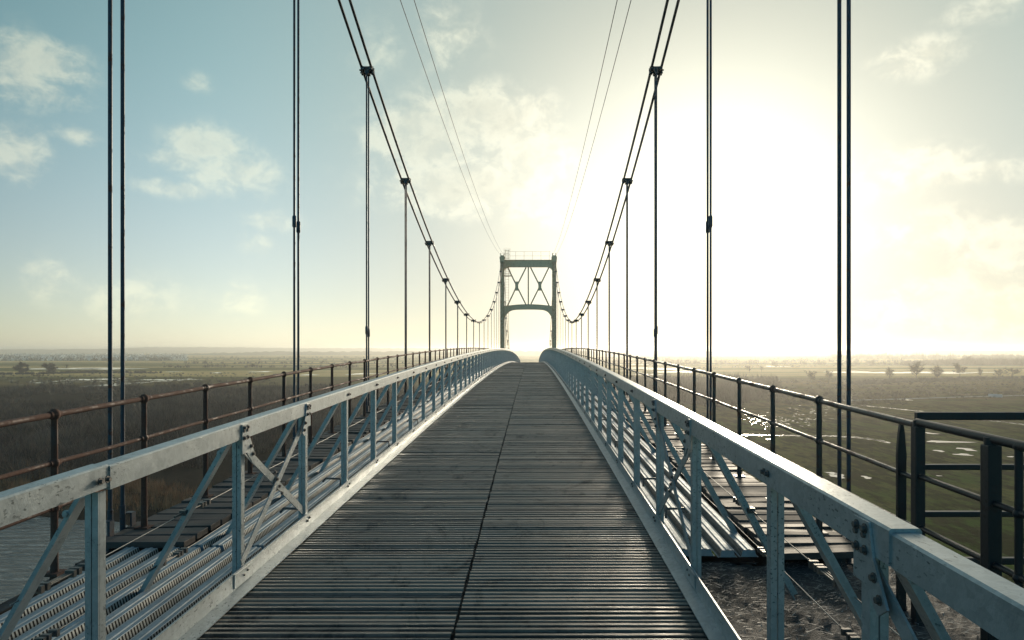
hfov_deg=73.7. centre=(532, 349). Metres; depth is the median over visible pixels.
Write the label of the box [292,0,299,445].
hanger
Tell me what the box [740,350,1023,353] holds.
hills
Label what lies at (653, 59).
cable
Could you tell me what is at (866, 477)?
puddles
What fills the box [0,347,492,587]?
railing
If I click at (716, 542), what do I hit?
steel plank
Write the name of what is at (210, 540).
steel plank
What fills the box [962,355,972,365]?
bare tree
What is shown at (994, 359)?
tree belt
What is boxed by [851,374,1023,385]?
hedge
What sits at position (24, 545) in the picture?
river
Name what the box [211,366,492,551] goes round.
steel plank
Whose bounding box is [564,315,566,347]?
hanger
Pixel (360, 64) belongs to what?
cable
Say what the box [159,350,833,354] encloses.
hills
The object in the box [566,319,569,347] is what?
hanger
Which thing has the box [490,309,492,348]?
hanger
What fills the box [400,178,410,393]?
hanger
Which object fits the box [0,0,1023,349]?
sky
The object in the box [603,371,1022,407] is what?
brushwood
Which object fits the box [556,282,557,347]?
hanger
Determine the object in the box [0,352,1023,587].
ground
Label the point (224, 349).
hills
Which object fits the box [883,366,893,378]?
bare tree
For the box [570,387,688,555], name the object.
steel plank
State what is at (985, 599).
railing
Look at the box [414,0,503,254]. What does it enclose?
tie wire
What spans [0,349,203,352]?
hills
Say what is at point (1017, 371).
bare tree
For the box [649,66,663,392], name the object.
hanger
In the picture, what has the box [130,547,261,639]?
steel plank
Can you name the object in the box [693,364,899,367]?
hedge
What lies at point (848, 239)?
hanger
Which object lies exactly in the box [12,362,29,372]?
bare tree
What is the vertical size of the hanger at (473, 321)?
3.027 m
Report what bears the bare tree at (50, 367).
on the ground at (878, 488)
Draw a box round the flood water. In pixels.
[30,364,993,385]
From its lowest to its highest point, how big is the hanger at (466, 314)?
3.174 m
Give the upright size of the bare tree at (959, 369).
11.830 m
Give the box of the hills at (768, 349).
[582,348,1023,351]
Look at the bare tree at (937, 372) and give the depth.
467.69 m
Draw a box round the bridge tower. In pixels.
[500,250,556,348]
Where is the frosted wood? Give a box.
[0,352,187,360]
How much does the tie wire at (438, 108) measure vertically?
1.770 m
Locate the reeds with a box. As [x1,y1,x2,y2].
[0,456,210,513]
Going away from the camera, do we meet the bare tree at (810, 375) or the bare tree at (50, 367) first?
the bare tree at (810, 375)
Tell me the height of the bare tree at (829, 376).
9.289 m
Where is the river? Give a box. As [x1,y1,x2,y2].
[0,516,127,603]
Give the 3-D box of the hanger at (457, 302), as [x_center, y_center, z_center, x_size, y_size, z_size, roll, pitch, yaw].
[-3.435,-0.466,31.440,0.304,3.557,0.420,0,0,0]
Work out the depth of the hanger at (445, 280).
27.05 m
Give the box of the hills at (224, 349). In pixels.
[112,347,648,352]
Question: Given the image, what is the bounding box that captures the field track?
[844,395,1023,400]
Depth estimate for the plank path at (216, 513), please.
6.55 m
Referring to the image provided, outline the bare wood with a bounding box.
[0,371,416,482]
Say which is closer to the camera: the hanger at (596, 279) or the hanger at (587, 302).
the hanger at (596, 279)
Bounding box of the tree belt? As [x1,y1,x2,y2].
[162,352,1023,396]
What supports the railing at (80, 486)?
attached to the walkway deck
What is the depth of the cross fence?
4.20 m
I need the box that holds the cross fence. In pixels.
[914,412,1023,564]
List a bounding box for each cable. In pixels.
[338,0,507,343]
[348,0,509,348]
[549,0,668,345]
[551,0,679,338]
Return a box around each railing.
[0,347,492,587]
[0,348,520,639]
[539,348,1023,639]
[562,347,1023,639]
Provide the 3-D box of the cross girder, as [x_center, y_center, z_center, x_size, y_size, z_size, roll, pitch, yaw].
[-0.455,1.906,5.640,6.500,0.340,0.220,0,0,0]
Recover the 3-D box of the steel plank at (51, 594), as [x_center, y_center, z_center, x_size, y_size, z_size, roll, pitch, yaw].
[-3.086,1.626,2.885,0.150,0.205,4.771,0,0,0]
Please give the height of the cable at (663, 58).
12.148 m
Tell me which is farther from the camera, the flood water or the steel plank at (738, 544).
the flood water
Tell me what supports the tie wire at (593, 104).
attached to the bridge tower
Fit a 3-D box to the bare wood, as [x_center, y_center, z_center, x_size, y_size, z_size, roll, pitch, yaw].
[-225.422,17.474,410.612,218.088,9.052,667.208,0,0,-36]
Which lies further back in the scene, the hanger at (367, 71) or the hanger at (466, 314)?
the hanger at (466, 314)
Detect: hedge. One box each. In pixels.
[0,369,161,374]
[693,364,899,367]
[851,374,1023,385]
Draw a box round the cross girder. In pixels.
[75,555,852,565]
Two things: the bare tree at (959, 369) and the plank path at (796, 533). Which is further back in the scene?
the bare tree at (959, 369)
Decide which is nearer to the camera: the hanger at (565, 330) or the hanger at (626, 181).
the hanger at (626, 181)
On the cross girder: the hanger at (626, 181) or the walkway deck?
the walkway deck
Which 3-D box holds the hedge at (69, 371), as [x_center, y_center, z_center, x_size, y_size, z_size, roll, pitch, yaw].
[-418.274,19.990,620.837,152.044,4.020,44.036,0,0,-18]
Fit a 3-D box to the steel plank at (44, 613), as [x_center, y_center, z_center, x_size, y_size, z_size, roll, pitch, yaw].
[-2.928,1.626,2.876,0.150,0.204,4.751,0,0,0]
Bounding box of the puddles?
[9,378,1023,478]
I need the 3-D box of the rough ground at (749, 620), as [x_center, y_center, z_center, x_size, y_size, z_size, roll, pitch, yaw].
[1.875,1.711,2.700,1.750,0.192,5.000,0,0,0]
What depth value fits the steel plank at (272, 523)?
7.43 m
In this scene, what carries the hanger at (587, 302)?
hanging from the cable at (653, 59)
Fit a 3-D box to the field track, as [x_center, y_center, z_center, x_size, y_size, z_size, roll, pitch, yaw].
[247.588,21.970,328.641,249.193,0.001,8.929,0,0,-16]
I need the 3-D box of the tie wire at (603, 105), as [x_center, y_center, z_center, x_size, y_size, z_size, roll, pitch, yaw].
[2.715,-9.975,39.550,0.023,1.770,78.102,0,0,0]
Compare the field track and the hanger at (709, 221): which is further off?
the field track
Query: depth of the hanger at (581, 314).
35.64 m
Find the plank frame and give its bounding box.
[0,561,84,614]
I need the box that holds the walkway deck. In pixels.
[198,362,707,639]
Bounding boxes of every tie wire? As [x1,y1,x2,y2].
[400,0,499,253]
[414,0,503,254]
[553,0,617,253]
[557,1,630,252]
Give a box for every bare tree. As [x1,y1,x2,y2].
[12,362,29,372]
[40,362,57,371]
[804,370,816,382]
[824,371,833,381]
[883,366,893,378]
[907,361,925,378]
[930,366,944,380]
[952,363,967,373]
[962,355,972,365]
[993,369,1002,375]
[1002,367,1022,374]
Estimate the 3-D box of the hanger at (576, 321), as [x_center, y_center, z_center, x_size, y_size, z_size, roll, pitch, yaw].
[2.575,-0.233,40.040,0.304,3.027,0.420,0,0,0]
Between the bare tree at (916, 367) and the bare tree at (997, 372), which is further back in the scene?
the bare tree at (997, 372)
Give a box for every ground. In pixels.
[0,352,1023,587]
[701,562,979,639]
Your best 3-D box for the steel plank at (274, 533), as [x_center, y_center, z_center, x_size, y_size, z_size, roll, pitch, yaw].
[-2.138,1.864,54.660,0.150,1.674,98.680,0,0,0]
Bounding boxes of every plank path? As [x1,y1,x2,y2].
[106,366,480,557]
[590,375,852,565]
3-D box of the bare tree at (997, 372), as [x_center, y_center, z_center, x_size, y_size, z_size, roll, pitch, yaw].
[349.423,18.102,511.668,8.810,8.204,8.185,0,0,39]
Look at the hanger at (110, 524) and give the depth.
5.71 m
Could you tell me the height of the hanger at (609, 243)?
5.026 m
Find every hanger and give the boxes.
[106,0,135,551]
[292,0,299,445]
[359,66,374,411]
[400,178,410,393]
[425,241,433,382]
[442,278,449,376]
[454,301,460,371]
[464,313,468,368]
[471,320,475,364]
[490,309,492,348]
[495,292,497,347]
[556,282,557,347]
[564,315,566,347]
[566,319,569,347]
[574,320,578,353]
[579,313,583,347]
[585,301,591,359]
[593,278,600,375]
[605,241,613,383]
[622,178,632,395]
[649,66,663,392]
[706,0,712,446]
[836,0,851,562]
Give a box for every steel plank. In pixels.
[0,547,139,627]
[8,547,158,639]
[13,546,179,639]
[52,547,200,639]
[72,547,221,639]
[106,546,231,639]
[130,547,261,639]
[191,372,477,551]
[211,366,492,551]
[245,367,492,546]
[252,368,492,548]
[570,374,757,556]
[570,377,736,556]
[570,381,713,555]
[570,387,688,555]
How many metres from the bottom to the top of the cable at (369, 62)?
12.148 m
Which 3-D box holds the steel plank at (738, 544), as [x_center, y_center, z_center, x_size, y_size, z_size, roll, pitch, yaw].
[1.655,1.864,54.606,0.150,1.674,98.788,0,0,0]
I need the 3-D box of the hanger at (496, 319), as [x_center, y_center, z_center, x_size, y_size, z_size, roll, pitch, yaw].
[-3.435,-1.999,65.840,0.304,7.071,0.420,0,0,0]
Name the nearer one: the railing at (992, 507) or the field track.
the railing at (992, 507)
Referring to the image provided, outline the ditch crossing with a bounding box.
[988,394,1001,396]
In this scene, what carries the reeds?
on the ground at (878, 488)
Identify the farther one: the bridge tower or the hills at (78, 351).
the hills at (78, 351)
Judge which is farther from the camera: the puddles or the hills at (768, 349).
the hills at (768, 349)
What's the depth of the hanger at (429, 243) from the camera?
22.74 m

